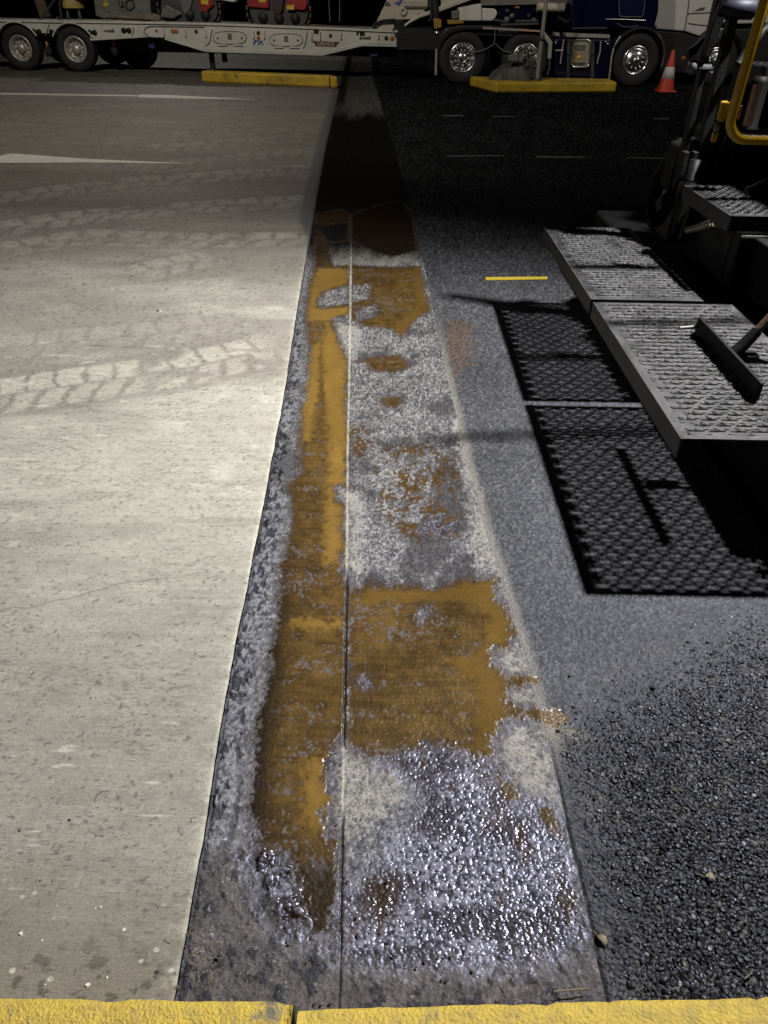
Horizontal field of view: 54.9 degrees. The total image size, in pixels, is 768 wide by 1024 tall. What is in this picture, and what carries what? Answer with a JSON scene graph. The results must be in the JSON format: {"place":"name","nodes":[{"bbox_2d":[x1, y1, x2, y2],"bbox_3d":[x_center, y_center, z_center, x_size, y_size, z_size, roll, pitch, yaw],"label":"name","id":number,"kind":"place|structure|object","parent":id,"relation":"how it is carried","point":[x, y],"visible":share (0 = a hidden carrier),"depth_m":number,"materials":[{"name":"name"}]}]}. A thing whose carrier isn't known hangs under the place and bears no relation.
{"place":"outdoors","nodes":[
{"label":"outdoors","id":0,"kind":"place"},
{"bbox_2d":[0,0,359,1001],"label":"concrete slab","id":1,"kind":"structure","parent":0,"point":[126,554],"depth_m":3.29,"materials":[{"name":"grey concrete"}]},
{"bbox_2d":[0,93,137,96],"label":"painted marking","id":2,"kind":"object","parent":1,"relation":"on","point":[65,94],"visible":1,"depth_m":14.12,"materials":[{"name":"white paint"}]},
{"bbox_2d":[0,153,193,163],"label":"painted marking","id":3,"kind":"object","parent":1,"relation":"on","point":[16,158],"visible":1,"depth_m":8.79,"materials":[{"name":"white paint"}]},
{"bbox_2d":[18,310,197,995],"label":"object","id":4,"kind":"object","parent":1,"relation":"on","point":[87,985],"visible":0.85,"depth_m":1.61,"materials":[{"name":"beige"}]},
{"bbox_2d":[138,94,257,99],"bbox_3d":[-3.542,-7.918,14.115,2.396,0.003,0.498,1,35,0],"label":"painted marking","id":5,"kind":"object","parent":1,"relation":"on","point":[168,96],"visible":1,"depth_m":14.05,"materials":[{"name":"white paint"}]},
{"bbox_2d":[0,0,469,71],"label":"lowloader trailer","id":6,"kind":"object","parent":1,"relation":"on","point":[78,45],"visible":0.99,"depth_m":17.48,"materials":[{"name":"white paint"}]},
{"bbox_2d":[35,0,50,16],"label":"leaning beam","id":7,"kind":"structure","parent":6,"relation":"on","point":[41,6],"depth_m":17.99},
{"bbox_2d":[38,0,62,19],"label":"load chain","id":8,"kind":"object","parent":6,"relation":"hanging from","point":[48,8],"visible":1,"depth_m":17.40,"materials":[{"name":"grey metal"}]},
{"bbox_2d":[62,0,84,25],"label":"yellow drum","id":9,"kind":"object","parent":6,"relation":"on","point":[77,4],"visible":0.91,"depth_m":17.84,"materials":[{"name":"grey metal"}]},
{"bbox_2d":[94,0,339,25],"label":"tracked machine","id":10,"kind":"object","parent":6,"relation":"on","point":[283,12],"visible":0.91,"depth_m":17.41,"materials":[{"name":"metal"}]},
{"bbox_2d":[202,70,337,87],"bbox_3d":[-2.483,-9.502,16.220,3.154,0.215,0.379,9,36,12],"label":"wheel stop","id":11,"kind":"object","parent":1,"relation":"on","point":[288,79],"visible":1,"depth_m":16.10,"materials":[{"name":"yellow paint"}]},
{"bbox_2d":[174,22,478,1000],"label":"ground","id":12,"kind":"structure","parent":0,"point":[230,670],"depth_m":2.26,"materials":[{"name":"grey concrete"}]},
{"bbox_2d":[0,998,295,1023],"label":"kerb","id":13,"kind":"structure","parent":12,"relation":"on","point":[48,1011],"depth_m":1.40,"materials":[{"name":"yellow paint"}]},
{"bbox_2d":[297,997,767,1023],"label":"kerb","id":14,"kind":"structure","parent":12,"relation":"on","point":[738,1011],"depth_m":1.41,"materials":[{"name":"yellow paint"}]},
{"bbox_2d":[364,0,767,1001],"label":"asphalt pavement","id":15,"kind":"structure","parent":0,"point":[616,532],"depth_m":3.17,"materials":[{"name":"grey asphalt"}]},
{"bbox_2d":[175,0,605,1023],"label":"gutter","id":16,"kind":"object","parent":15,"relation":"on","point":[421,806],"visible":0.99,"depth_m":1.92,"materials":[{"name":"grey concrete"}]},
{"bbox_2d":[0,310,705,1008],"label":"gravel chips","id":17,"kind":"object","parent":16,"relation":"on","point":[348,880],"visible":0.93,"depth_m":1.64,"materials":[{"name":"stone"}]},
{"bbox_2d":[245,200,578,941],"bbox_3d":[-0.075,-1.088,4.519,0.894,0.028,7.057,-1,35,-2],"label":"brown slurry","id":18,"kind":"object","parent":16,"relation":"on","point":[436,679],"visible":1,"depth_m":2.38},
{"bbox_2d":[164,730,767,1006],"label":"straw litter","id":19,"kind":"object","parent":16,"relation":"on","point":[747,976],"visible":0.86,"depth_m":1.55,"materials":[{"name":"brown"}]},
{"bbox_2d":[447,155,503,156],"bbox_3d":[1.164,-4.541,9.431,0.756,0.003,0.059,-4,35,-7],"label":"painted marking","id":20,"kind":"object","parent":15,"relation":"on","point":[473,155],"visible":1,"depth_m":9.44,"materials":[{"name":"paint"}]},
{"bbox_2d":[485,277,546,279],"bbox_3d":[0.968,-1.702,5.389,0.469,0.003,0.065,-2,35,-4],"label":"yellow marking","id":21,"kind":"object","parent":15,"relation":"on","point":[516,278],"visible":1,"depth_m":5.38,"materials":[{"name":"paint"}]},
{"bbox_2d":[392,0,664,86],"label":"prime mover","id":22,"kind":"object","parent":15,"relation":"on","point":[623,57],"visible":0.88,"depth_m":16.57,"materials":[{"name":"metal"}]},
{"bbox_2d":[619,0,644,17],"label":"door","id":23,"kind":"structure","parent":22,"relation":"in","point":[627,8],"depth_m":16.13,"materials":[{"name":"blue metal"}]},
{"bbox_2d":[512,617,568,727],"bbox_3d":[0.443,0.483,2.275,0.082,0.004,0.457,-7,36,-12],"label":"brown slurry spill","id":24,"kind":"object","parent":15,"relation":"on","point":[553,717],"visible":1,"depth_m":2.13,"materials":[{"name":"beige gravel"}]},
{"bbox_2d":[470,76,616,92],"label":"yellow island","id":25,"kind":"structure","parent":15,"relation":"on","point":[562,85],"depth_m":15.75,"materials":[{"name":"paint"}]},
{"bbox_2d":[488,49,542,80],"bbox_3d":[2.850,-9.594,15.840,1.188,0.576,0.639,1,35,0],"label":"tarpaulin bundle","id":26,"kind":"object","parent":25,"relation":"on","point":[522,68],"visible":1,"depth_m":15.76,"materials":[{"name":"grey fabric"}]},
{"bbox_2d":[533,0,547,80],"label":"sign pole","id":27,"kind":"object","parent":25,"relation":"on","point":[541,39],"visible":1,"depth_m":15.51,"materials":[{"name":"grey metal"}]},
{"bbox_2d":[536,156,584,157],"bbox_3d":[2.254,-4.537,9.453,0.654,0.003,0.100,-1,35,-3],"label":"painted marking","id":28,"kind":"object","parent":15,"relation":"on","point":[558,157],"visible":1,"depth_m":9.44,"materials":[{"name":"paint"}]},
{"bbox_2d":[592,930,608,945],"bbox_3d":[0.475,0.933,1.623,0.016,0.013,0.043,-24,42,-31],"label":"dry leaf","id":29,"kind":"object","parent":15,"relation":"on","point":[602,938],"visible":1,"depth_m":1.62,"materials":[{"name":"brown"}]},
{"bbox_2d":[627,157,663,158],"bbox_3d":[3.363,-4.535,9.477,0.510,0.003,0.070,2,35,1],"label":"painted marking","id":30,"kind":"object","parent":15,"relation":"on","point":[644,158],"visible":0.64,"depth_m":9.46,"materials":[{"name":"paint"}]},
{"bbox_2d":[542,0,767,517],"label":"paving machine","id":31,"kind":"object","parent":15,"relation":"on","point":[677,272],"visible":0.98,"depth_m":3.60,"materials":[{"name":"metal"}]},
{"bbox_2d":[731,314,767,360],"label":"hand tool","id":32,"kind":"object","parent":31,"relation":"on","point":[744,343],"visible":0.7,"depth_m":2.89,"materials":[{"name":"black metal"}]},
{"bbox_2d":[555,580,767,1000],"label":"asphalt stones","id":33,"kind":"object","parent":15,"relation":"on","point":[684,968],"visible":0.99,"depth_m":1.86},
{"bbox_2d":[698,872,715,879],"bbox_3d":[0.761,0.856,1.740,0.039,0.013,0.014,11,36,14],"label":"dry leaf","id":34,"kind":"object","parent":33,"relation":"on","point":[710,875],"visible":1,"depth_m":1.74,"materials":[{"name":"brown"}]},
{"bbox_2d":[654,50,676,92],"bbox_3d":[6.173,-9.544,16.001,0.380,0.784,0.380,1,35,0],"label":"traffic cone","id":35,"kind":"object","parent":15,"relation":"on","point":[666,83],"visible":1,"depth_m":15.99,"materials":[{"name":"orange plastic"}]},
{"bbox_2d":[630,0,767,84],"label":"white truck","id":36,"kind":"object","parent":15,"relation":"on","point":[680,27],"visible":0.48,"depth_m":17.07,"materials":[{"name":"white paint"}]}
]}

